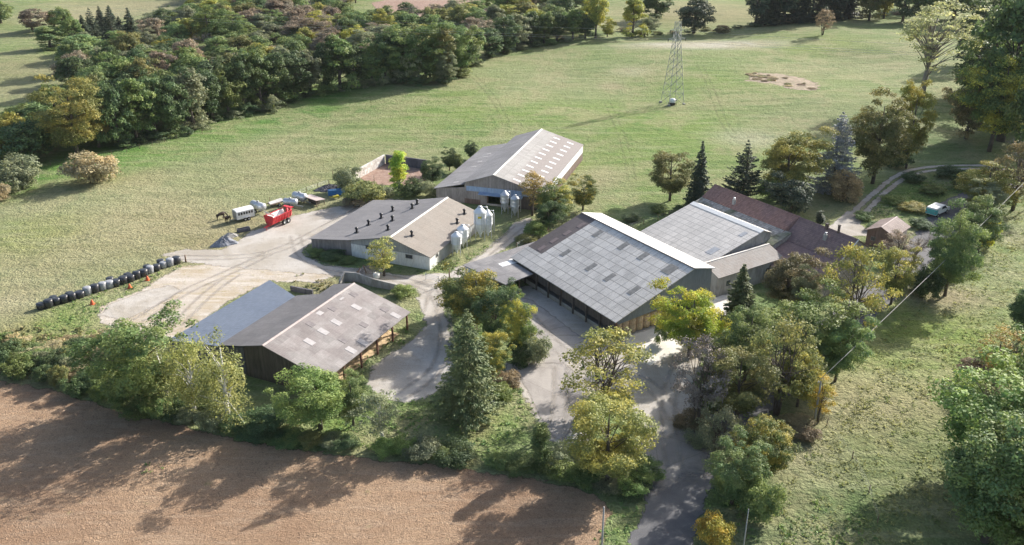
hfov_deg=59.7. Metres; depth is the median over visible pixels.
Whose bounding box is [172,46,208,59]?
broadleaf tree
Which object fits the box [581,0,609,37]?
broadleaf tree
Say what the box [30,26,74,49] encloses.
broadleaf tree
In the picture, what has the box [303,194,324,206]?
shelter
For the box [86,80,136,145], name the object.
broadleaf tree
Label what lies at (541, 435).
columnar tree
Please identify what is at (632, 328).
straw bale
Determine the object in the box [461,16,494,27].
broadleaf tree
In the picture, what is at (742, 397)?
broadleaf tree
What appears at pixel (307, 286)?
dry grass
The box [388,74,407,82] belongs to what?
bush
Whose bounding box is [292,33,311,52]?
broadleaf tree
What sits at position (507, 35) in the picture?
power line
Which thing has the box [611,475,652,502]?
bush
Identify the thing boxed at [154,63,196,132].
broadleaf tree
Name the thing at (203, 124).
bush
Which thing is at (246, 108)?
bush
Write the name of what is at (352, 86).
bush
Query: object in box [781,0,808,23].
conifer tree
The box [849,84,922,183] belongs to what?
broadleaf tree
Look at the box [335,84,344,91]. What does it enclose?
bush
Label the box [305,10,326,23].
broadleaf tree
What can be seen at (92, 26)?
pine tree
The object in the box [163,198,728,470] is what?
gravel yard
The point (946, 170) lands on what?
bush
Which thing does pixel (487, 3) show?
broadleaf tree
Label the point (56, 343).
bush
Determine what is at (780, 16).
conifer tree
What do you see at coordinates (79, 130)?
broadleaf tree
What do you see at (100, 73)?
broadleaf tree
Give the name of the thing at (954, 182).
bush
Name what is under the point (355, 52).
broadleaf tree
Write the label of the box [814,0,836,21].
conifer tree
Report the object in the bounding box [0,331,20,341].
bush
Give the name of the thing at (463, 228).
feed silo
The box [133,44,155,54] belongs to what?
broadleaf tree
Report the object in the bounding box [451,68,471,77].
bush
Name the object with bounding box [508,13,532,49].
broadleaf tree
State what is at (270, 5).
broadleaf tree
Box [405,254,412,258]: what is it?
window
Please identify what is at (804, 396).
broadleaf tree
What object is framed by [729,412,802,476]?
broadleaf tree
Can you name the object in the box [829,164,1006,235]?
farm track
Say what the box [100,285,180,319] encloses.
concrete apron
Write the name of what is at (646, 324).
straw bale
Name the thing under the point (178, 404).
bush
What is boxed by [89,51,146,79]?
broadleaf tree
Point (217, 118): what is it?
bush
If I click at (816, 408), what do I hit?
utility pole
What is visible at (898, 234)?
broadleaf tree
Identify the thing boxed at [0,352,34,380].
bush
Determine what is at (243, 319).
blue roofed shed
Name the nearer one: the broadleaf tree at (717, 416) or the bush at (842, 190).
the broadleaf tree at (717, 416)
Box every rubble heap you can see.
[224,232,238,237]
[357,265,382,274]
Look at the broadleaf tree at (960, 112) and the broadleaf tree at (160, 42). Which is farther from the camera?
the broadleaf tree at (160, 42)
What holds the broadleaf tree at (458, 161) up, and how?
on the ground at (602, 96)
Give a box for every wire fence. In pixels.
[49,131,202,164]
[826,418,879,522]
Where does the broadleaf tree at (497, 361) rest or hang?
on the ground at (602, 96)
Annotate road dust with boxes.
[636,430,714,488]
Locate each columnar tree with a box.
[388,150,409,186]
[530,421,552,467]
[815,210,824,224]
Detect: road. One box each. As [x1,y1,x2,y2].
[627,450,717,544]
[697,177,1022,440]
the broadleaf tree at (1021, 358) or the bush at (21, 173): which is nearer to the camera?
the broadleaf tree at (1021, 358)
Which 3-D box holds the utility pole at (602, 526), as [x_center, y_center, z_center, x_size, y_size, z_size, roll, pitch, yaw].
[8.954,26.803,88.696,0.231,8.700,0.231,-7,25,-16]
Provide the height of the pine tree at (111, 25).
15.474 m
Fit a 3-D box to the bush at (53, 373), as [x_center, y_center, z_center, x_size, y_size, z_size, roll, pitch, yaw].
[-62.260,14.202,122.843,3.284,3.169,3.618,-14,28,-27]
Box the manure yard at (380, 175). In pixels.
[361,163,425,184]
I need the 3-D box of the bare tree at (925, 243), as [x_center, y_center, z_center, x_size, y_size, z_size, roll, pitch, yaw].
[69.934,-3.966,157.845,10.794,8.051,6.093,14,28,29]
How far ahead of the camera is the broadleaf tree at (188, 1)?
445.73 m
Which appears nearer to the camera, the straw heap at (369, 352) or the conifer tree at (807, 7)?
the straw heap at (369, 352)
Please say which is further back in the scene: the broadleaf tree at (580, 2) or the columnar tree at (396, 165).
the broadleaf tree at (580, 2)
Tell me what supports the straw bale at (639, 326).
on the hay barn at (599, 270)
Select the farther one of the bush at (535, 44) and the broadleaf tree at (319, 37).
the bush at (535, 44)
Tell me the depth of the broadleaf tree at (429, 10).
391.06 m
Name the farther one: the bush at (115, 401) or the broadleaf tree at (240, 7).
the broadleaf tree at (240, 7)
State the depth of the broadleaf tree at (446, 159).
210.47 m
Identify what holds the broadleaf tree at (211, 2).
on the ground at (602, 96)
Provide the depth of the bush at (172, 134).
238.53 m
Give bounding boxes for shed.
[170,280,317,374]
[241,283,410,392]
[463,242,533,291]
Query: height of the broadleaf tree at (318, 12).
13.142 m
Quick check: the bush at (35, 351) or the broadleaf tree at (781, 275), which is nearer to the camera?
the bush at (35, 351)
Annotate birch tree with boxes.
[129,334,188,414]
[151,331,220,417]
[192,326,253,433]
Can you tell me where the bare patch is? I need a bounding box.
[745,72,820,90]
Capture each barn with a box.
[434,129,582,209]
[510,212,714,338]
[640,201,772,261]
[704,243,781,296]
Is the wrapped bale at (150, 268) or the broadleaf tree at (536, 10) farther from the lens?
the broadleaf tree at (536, 10)
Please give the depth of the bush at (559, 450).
106.48 m
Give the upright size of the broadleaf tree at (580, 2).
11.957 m
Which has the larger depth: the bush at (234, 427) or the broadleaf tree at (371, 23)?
the broadleaf tree at (371, 23)
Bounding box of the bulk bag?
[373,272,379,278]
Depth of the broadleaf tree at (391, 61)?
288.55 m
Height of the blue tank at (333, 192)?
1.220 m
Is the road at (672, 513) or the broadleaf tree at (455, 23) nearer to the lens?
the road at (672, 513)
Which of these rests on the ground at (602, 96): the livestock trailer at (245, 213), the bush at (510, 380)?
the livestock trailer at (245, 213)
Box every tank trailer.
[250,200,268,212]
[283,197,302,208]
[292,191,310,203]
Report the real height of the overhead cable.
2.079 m
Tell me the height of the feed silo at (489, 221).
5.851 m
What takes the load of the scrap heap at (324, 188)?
on the ground at (602, 96)
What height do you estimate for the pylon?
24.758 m
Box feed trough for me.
[237,226,249,232]
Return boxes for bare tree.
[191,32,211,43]
[325,22,341,36]
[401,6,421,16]
[878,234,935,267]
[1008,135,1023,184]
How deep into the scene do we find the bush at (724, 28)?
394.49 m
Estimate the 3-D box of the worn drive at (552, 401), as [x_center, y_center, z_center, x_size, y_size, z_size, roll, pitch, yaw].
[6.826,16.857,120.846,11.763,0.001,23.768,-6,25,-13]
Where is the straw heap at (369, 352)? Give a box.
[335,330,399,378]
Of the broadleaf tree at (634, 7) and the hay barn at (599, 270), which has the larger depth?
the broadleaf tree at (634, 7)
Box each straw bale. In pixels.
[622,321,628,327]
[628,324,635,331]
[629,318,635,324]
[636,315,642,322]
[636,322,642,329]
[643,312,649,320]
[643,320,649,327]
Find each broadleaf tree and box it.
[0,0,14,22]
[0,110,26,159]
[0,119,52,161]
[3,102,30,115]
[17,8,48,31]
[19,102,58,156]
[24,74,109,156]
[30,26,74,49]
[32,82,79,124]
[43,10,61,25]
[47,6,73,28]
[48,49,89,79]
[52,16,83,42]
[52,55,93,87]
[54,37,94,60]
[58,95,113,147]
[61,66,111,88]
[61,299,204,402]
[63,34,105,54]
[67,75,102,93]
[69,62,113,79]
[73,104,132,143]
[78,72,101,99]
[83,46,105,60]
[83,50,112,65]
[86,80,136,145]
[88,45,121,65]
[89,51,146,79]
[96,30,132,54]
[107,29,144,56]
[108,65,146,86]
[115,78,156,140]
[117,50,129,56]
[123,56,160,79]
[124,91,176,138]
[125,43,150,69]
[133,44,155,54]
[134,17,165,35]
[136,10,166,27]
[136,74,177,130]
[137,69,177,82]
[138,28,158,48]
[138,48,171,64]
[142,76,165,125]
[146,50,180,73]
[148,43,172,57]
[151,37,173,46]
[153,5,172,31]
[154,35,196,52]
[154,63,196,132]
[158,21,190,38]
[158,68,209,129]
[160,11,178,23]
[166,51,211,75]
[167,46,199,74]
[170,5,195,27]
[172,38,199,53]
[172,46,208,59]
[174,3,200,13]
[174,18,204,41]
[182,84,207,115]
[183,0,204,3]
[190,0,229,41]
[190,56,228,85]
[195,68,223,120]
[198,0,230,10]
[203,36,227,51]
[203,50,224,59]
[212,28,248,37]
[213,3,231,15]
[213,45,229,52]
[213,62,246,116]
[215,11,255,37]
[216,53,238,71]
[217,15,233,24]
[218,20,251,35]
[218,46,245,56]
[224,34,254,52]
[229,50,263,112]
[230,0,252,10]
[232,2,264,16]
[232,35,271,46]
[233,65,269,101]
[234,9,258,30]
[239,24,261,34]
[242,49,289,109]
[245,42,275,53]
[247,13,279,28]
[247,43,271,58]
[248,29,272,43]
[250,0,266,14]
[250,7,264,27]
[259,51,298,97]
[261,23,285,42]
[261,67,298,101]
[261,361,351,429]
[262,0,291,24]
[262,8,289,37]
[266,32,294,46]
[267,0,293,13]
[269,45,296,54]
[276,25,311,37]
[277,36,305,54]
[277,50,313,99]
[279,15,331,36]
[282,5,313,19]
[282,7,306,25]
[292,0,308,6]
[292,8,314,15]
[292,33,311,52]
[293,49,321,90]
[294,27,317,44]
[303,9,335,32]
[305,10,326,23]
[309,2,326,13]
[309,26,340,54]
[313,33,340,84]
[319,0,340,7]
[321,5,340,15]
[322,34,361,91]
[330,0,357,14]
[330,15,353,33]
[333,45,369,80]
[334,6,372,28]
[334,16,361,37]
[335,366,375,425]
[339,24,365,45]
[345,29,373,47]
[350,42,386,80]
[359,22,391,36]
[360,24,394,40]
[363,32,391,78]
[365,5,401,32]
[371,8,397,25]
[377,24,421,82]
[382,33,424,82]
[385,31,407,37]
[391,43,424,77]
[392,11,418,30]
[394,1,420,23]
[400,23,428,41]
[402,14,453,78]
[408,14,437,28]
[416,38,449,82]
[417,6,436,19]
[420,156,446,182]
[426,14,472,77]
[428,3,447,16]
[429,27,459,66]
[432,7,454,22]
[432,258,502,333]
[433,47,459,79]
[434,18,460,30]
[436,274,482,313]
[441,147,456,170]
[443,0,470,16]
[446,4,471,23]
[448,150,463,168]
[451,30,484,72]
[459,10,489,24]
[461,0,486,9]
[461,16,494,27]
[462,2,477,8]
[464,140,478,156]
[466,6,489,17]
[466,25,485,65]
[471,277,523,341]
[475,321,516,379]
[479,17,504,36]
[479,27,503,54]
[484,0,496,5]
[485,4,507,29]
[491,14,522,51]
[494,0,512,6]
[499,4,520,16]
[499,284,537,349]
[507,0,534,6]
[507,1,539,20]
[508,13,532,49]
[518,11,537,39]
[522,11,542,44]
[525,8,545,15]
[531,0,540,4]
[532,12,556,42]
[533,176,576,214]
[535,198,568,229]
[538,0,561,10]
[541,4,568,14]
[543,11,568,40]
[545,0,574,13]
[558,325,656,413]
[559,390,660,480]
[562,8,585,39]
[566,173,599,209]
[573,0,589,9]
[573,11,595,38]
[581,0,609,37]
[599,16,616,36]
[620,0,651,37]
[639,14,662,35]
[642,0,674,19]
[646,150,696,200]
[646,276,723,358]
[668,333,733,423]
[673,0,716,33]
[694,396,744,457]
[699,336,730,372]
[700,343,782,420]
[702,424,773,504]
[713,301,778,381]
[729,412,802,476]
[745,0,770,25]
[745,311,827,415]
[757,170,816,214]
[759,126,840,187]
[761,247,832,309]
[763,278,872,364]
[773,336,826,406]
[775,0,798,23]
[789,263,823,318]
[804,0,832,21]
[815,9,835,34]
[818,241,912,329]
[818,316,882,381]
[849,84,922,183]
[855,0,888,20]
[875,246,923,304]
[877,0,893,18]
[880,228,923,263]
[892,0,929,21]
[896,78,938,168]
[911,0,949,17]
[926,331,1023,464]
[927,197,991,295]
[936,420,1023,544]
[939,405,1023,543]
[942,0,969,18]
[942,73,986,138]
[947,35,1016,86]
[947,38,1023,151]
[953,160,1023,206]
[954,0,1023,141]
[956,0,994,53]
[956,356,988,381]
[960,194,1011,252]
[963,0,1013,24]
[968,178,1010,211]
[976,323,1023,380]
[986,140,1023,210]
[986,384,1023,480]
[1003,73,1023,168]
[1006,286,1023,331]
[1007,320,1023,385]
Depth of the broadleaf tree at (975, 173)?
184.37 m
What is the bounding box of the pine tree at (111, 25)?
[98,7,121,39]
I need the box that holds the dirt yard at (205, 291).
[98,264,333,336]
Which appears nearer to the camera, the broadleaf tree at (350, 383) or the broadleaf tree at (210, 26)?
the broadleaf tree at (350, 383)
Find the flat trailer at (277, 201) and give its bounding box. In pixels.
[267,198,282,206]
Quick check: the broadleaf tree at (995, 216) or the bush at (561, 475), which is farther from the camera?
the broadleaf tree at (995, 216)
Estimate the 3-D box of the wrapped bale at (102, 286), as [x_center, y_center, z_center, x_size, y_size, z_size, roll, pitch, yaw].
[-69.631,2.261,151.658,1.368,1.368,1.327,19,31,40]
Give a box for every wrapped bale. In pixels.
[35,301,44,309]
[43,298,53,308]
[52,296,60,305]
[59,294,68,303]
[67,292,76,300]
[75,290,84,298]
[82,286,91,295]
[89,283,99,292]
[98,281,106,290]
[105,279,113,288]
[112,278,120,286]
[118,275,127,284]
[126,273,134,281]
[132,270,140,279]
[139,268,147,276]
[146,265,153,273]
[153,263,160,271]
[159,261,166,268]
[166,257,173,266]
[172,255,180,264]
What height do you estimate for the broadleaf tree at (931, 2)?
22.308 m
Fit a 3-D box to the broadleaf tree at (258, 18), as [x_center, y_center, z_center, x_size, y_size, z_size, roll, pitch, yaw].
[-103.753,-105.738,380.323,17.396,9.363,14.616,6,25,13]
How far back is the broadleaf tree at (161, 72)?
258.19 m
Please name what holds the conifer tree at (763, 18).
on the ground at (602, 96)
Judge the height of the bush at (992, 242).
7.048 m
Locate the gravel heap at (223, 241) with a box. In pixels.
[210,235,238,247]
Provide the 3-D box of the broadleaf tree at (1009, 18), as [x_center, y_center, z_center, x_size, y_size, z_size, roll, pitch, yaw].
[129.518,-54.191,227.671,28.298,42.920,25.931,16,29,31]
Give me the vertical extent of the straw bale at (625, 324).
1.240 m
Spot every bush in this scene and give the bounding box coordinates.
[0,152,42,193]
[0,183,10,199]
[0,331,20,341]
[0,332,13,342]
[0,332,32,342]
[0,336,32,361]
[0,350,9,368]
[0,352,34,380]
[11,340,30,349]
[13,346,43,361]
[21,348,50,369]
[29,342,45,347]
[30,364,52,382]
[32,350,54,364]
[36,346,68,367]
[40,338,70,352]
[46,365,70,386]
[49,345,72,356]
[54,333,82,340]
[56,150,123,182]
[56,361,83,382]
[57,369,96,397]
[59,356,88,370]
[62,336,85,347]
[73,336,97,350]
[85,365,115,392]
[85,381,104,401]
[87,328,111,338]
[101,390,124,411]
[113,137,135,147]
[115,395,153,420]
[133,136,149,145]
[137,391,171,418]
[144,130,169,139]
[153,404,191,422]
[159,128,186,137]
[165,390,200,411]
[174,406,198,424]
[179,126,193,135]
[190,119,215,129]
[191,397,215,412]
[192,405,227,432]
[209,115,224,121]
[218,410,246,432]
[223,110,243,118]
[235,421,271,445]
[237,101,260,115]
[242,404,286,441]
[250,425,285,442]
[253,102,269,111]
[264,94,281,113]
[266,425,306,449]
[285,91,301,102]
[298,428,326,450]
[301,86,316,97]
[307,247,325,258]
[315,84,331,96]
[318,431,342,450]
[319,248,345,260]
[329,432,360,451]
[332,164,362,188]
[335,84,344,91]
[338,255,356,263]
[341,180,386,201]
[341,192,364,206]
[341,389,401,439]
[343,80,364,88]
[360,77,377,88]
[370,436,397,460]
[372,183,394,197]
[378,76,389,85]
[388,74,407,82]
[390,283,416,299]
[391,432,419,456]
[393,175,423,198]
[401,433,441,459]
[407,76,425,86]
[418,181,436,195]
[419,73,439,84]
[428,442,453,460]
[433,435,477,469]
[435,73,457,83]
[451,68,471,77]
[471,59,483,66]
[482,451,512,471]
[487,381,512,402]
[492,369,520,389]
[499,48,511,53]
[502,450,538,478]
[506,342,536,369]
[513,44,528,49]
[515,233,538,242]
[518,328,552,364]
[523,220,547,236]
[530,41,545,47]
[536,451,574,475]
[544,39,559,45]
[544,439,579,469]
[544,457,586,482]
[560,35,572,42]
[569,467,600,489]
[586,472,625,495]
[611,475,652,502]
[617,470,653,497]
[621,212,641,222]
[625,454,666,483]
[649,204,669,214]
[650,31,663,34]
[654,324,670,343]
[671,407,716,430]
[672,203,688,210]
[681,425,723,449]
[691,390,722,409]
[691,509,736,544]
[698,362,715,379]
[711,25,730,33]
[735,468,787,524]
[744,22,761,26]
[757,179,775,195]
[775,412,816,436]
[791,421,822,442]
[826,167,863,202]
[853,210,874,221]
[865,220,877,228]
[877,194,908,203]
[886,148,914,167]
[897,200,925,212]
[900,170,927,182]
[902,270,933,295]
[908,217,932,230]
[913,264,947,298]
[919,183,948,194]
[934,165,966,179]
[951,174,973,185]
[980,221,1002,248]
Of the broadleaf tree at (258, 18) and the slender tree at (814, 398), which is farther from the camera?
the broadleaf tree at (258, 18)
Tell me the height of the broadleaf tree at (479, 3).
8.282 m
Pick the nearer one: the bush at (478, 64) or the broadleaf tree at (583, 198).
the broadleaf tree at (583, 198)
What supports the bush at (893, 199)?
on the ground at (602, 96)
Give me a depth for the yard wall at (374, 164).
211.19 m
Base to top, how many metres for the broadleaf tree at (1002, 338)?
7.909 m
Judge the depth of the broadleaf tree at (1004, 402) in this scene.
96.49 m
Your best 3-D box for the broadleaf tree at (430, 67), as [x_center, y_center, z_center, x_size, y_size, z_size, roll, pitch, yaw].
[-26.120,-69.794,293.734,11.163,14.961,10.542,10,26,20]
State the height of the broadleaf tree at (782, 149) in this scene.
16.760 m
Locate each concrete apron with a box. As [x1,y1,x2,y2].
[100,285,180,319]
[625,295,730,364]
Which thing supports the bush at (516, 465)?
on the ground at (602, 96)
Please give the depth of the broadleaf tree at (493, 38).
339.23 m
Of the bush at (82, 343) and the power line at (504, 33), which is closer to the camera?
the bush at (82, 343)
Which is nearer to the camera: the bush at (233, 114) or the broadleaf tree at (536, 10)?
the bush at (233, 114)
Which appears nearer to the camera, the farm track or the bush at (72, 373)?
the bush at (72, 373)
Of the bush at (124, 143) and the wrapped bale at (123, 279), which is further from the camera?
the bush at (124, 143)
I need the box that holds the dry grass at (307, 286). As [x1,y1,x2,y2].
[3,272,331,426]
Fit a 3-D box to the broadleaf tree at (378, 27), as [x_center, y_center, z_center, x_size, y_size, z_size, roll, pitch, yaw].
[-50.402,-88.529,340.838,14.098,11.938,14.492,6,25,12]
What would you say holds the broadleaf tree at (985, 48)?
on the ground at (602, 96)
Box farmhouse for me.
[695,184,868,297]
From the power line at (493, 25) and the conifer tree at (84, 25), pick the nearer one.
the power line at (493, 25)
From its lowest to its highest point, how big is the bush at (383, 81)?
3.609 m
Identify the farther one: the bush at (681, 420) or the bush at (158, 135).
the bush at (158, 135)
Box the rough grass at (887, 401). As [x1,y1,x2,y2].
[769,211,1023,544]
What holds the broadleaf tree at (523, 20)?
on the ground at (602, 96)
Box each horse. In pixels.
[216,212,227,219]
[223,215,230,223]
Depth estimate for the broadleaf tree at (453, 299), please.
133.83 m
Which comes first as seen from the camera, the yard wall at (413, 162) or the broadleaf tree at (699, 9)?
the yard wall at (413, 162)
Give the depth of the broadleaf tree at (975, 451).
89.66 m
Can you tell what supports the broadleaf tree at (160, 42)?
on the ground at (602, 96)
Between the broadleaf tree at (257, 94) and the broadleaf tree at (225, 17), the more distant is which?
the broadleaf tree at (225, 17)
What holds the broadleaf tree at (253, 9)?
on the ground at (602, 96)
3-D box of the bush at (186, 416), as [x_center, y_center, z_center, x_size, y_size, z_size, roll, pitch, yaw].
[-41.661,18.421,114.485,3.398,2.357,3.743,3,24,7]
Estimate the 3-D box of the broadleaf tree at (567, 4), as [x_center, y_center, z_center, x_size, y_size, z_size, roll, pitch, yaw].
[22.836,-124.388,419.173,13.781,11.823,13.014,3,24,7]
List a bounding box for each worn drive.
[511,296,588,362]
[513,363,587,439]
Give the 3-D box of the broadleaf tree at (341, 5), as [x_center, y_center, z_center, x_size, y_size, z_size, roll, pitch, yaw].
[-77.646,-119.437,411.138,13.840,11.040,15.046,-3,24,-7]
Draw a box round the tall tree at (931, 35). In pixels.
[896,0,994,97]
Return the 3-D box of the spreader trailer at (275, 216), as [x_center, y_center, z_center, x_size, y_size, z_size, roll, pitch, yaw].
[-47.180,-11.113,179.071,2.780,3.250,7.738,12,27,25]
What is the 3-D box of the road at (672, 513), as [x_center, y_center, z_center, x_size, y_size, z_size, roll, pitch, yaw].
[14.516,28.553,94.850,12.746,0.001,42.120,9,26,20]
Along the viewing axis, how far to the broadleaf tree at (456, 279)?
140.51 m
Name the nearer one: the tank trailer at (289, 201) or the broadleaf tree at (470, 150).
the tank trailer at (289, 201)
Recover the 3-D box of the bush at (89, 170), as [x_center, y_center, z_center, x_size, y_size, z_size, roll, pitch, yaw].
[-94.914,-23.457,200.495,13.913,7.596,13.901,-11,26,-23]
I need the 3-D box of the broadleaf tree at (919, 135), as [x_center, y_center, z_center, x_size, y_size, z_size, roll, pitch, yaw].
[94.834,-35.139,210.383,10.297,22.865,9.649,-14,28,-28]
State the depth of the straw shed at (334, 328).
127.94 m
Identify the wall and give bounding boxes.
[290,286,312,294]
[339,272,396,289]
[354,154,384,177]
[385,154,424,167]
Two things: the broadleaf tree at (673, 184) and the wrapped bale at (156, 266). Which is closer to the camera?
the wrapped bale at (156, 266)
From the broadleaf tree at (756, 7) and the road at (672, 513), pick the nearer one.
the road at (672, 513)
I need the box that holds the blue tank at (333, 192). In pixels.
[328,188,344,195]
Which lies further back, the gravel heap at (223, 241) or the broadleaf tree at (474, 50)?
the broadleaf tree at (474, 50)
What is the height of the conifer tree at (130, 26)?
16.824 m
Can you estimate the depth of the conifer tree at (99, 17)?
396.46 m
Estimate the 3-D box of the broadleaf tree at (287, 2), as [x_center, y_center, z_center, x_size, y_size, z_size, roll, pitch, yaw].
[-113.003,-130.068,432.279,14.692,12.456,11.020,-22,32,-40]
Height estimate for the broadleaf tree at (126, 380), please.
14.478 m
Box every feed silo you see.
[451,231,463,255]
[457,224,470,246]
[474,205,488,240]
[485,209,494,238]
[500,190,510,213]
[510,194,520,217]
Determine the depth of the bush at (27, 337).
132.47 m
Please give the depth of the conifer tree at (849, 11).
430.86 m
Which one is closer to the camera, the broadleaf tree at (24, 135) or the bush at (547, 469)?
the bush at (547, 469)
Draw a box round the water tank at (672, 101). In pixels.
[668,98,675,105]
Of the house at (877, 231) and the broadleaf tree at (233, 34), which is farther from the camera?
the broadleaf tree at (233, 34)
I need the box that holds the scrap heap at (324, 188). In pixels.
[313,183,339,191]
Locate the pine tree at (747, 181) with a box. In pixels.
[721,140,764,195]
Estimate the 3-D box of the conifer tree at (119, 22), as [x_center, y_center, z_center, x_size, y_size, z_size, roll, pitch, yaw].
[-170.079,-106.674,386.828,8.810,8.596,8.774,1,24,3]
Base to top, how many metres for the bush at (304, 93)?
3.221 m
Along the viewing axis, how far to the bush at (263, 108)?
264.69 m
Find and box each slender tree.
[362,235,395,275]
[518,170,552,215]
[713,316,734,345]
[806,374,837,423]
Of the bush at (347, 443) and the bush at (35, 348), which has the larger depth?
the bush at (35, 348)
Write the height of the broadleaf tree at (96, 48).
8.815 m
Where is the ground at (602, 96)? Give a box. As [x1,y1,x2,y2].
[0,0,1023,544]
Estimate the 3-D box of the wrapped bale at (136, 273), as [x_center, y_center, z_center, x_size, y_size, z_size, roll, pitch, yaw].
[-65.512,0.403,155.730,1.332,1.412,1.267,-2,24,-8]
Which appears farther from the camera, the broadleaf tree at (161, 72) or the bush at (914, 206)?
the broadleaf tree at (161, 72)
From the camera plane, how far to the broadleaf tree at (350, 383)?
112.07 m
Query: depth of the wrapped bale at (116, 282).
152.66 m
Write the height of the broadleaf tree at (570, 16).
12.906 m
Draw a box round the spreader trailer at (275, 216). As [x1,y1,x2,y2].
[263,205,292,229]
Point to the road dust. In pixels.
(677, 454)
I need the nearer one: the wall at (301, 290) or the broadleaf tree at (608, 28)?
the wall at (301, 290)
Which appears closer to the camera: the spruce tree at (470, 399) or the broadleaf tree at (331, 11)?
the spruce tree at (470, 399)
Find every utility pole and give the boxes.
[601,507,604,544]
[743,509,748,544]
[813,378,824,425]
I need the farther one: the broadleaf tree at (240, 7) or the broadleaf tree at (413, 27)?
the broadleaf tree at (240, 7)
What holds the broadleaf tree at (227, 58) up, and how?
on the ground at (602, 96)
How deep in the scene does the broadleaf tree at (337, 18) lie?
372.65 m
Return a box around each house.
[309,197,476,269]
[865,216,910,249]
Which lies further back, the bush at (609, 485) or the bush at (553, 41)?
the bush at (553, 41)
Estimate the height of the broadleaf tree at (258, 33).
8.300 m
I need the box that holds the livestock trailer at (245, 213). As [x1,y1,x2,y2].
[229,205,254,220]
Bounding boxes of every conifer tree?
[75,15,95,37]
[95,6,106,31]
[104,5,116,31]
[114,16,124,30]
[122,8,145,47]
[682,141,712,205]
[715,264,759,330]
[752,0,778,25]
[766,0,789,25]
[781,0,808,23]
[790,0,816,23]
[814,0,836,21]
[828,0,845,19]
[842,0,864,18]
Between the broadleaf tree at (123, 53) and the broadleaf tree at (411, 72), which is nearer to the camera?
the broadleaf tree at (411, 72)
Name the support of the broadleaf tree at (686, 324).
on the ground at (602, 96)
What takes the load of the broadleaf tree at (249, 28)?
on the ground at (602, 96)
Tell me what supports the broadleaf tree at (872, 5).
on the ground at (602, 96)
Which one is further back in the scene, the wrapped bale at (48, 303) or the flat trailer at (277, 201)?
the flat trailer at (277, 201)
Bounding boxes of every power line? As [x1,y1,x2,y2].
[5,5,962,54]
[11,8,971,57]
[12,1,977,47]
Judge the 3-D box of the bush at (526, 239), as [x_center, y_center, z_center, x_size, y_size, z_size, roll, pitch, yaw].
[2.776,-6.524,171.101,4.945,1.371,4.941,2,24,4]
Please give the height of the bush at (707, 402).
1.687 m
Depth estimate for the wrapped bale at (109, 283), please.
152.01 m
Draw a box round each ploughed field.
[0,381,611,544]
[372,0,486,15]
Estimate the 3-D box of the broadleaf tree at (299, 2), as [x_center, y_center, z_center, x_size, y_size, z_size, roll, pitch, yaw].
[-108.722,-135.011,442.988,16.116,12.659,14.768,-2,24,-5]
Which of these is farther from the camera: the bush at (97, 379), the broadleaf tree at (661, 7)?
the broadleaf tree at (661, 7)
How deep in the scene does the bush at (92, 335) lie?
134.21 m
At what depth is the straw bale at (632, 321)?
136.84 m
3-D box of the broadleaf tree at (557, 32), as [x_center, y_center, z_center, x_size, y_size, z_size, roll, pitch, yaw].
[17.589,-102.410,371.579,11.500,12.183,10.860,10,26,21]
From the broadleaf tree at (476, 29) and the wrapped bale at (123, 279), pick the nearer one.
the wrapped bale at (123, 279)
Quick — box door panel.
[465,198,480,204]
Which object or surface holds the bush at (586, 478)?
on the ground at (602, 96)
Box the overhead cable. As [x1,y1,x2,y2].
[822,215,990,377]
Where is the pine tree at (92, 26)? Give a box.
[85,8,103,36]
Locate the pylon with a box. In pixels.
[659,21,685,105]
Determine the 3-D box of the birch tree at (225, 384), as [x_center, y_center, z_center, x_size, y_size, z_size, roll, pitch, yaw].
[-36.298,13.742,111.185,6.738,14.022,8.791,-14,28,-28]
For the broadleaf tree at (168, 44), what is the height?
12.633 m
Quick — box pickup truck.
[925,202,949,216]
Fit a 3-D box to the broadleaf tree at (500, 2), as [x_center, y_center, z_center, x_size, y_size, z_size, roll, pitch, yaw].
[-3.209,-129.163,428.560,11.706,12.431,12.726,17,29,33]
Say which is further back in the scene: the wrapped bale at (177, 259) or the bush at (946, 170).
the bush at (946, 170)
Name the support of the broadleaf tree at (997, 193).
on the ground at (602, 96)
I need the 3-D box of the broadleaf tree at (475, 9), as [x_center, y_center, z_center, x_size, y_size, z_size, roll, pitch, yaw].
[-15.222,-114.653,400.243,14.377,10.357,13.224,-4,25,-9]
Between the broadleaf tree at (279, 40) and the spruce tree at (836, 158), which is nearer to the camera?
the spruce tree at (836, 158)
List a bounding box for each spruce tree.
[426,308,511,435]
[805,112,864,194]
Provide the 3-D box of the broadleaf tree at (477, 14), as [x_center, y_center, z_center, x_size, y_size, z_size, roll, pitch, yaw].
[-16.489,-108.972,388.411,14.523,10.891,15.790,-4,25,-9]
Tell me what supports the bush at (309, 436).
on the ground at (602, 96)
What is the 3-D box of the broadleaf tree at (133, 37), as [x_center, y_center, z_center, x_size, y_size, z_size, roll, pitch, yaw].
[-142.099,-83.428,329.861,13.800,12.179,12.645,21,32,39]
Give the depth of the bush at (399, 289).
149.16 m
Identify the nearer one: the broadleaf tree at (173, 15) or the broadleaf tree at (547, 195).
the broadleaf tree at (547, 195)
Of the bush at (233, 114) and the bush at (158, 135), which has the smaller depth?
the bush at (158, 135)
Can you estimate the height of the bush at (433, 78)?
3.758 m
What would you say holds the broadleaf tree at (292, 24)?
on the ground at (602, 96)
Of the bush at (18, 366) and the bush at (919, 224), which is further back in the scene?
the bush at (919, 224)

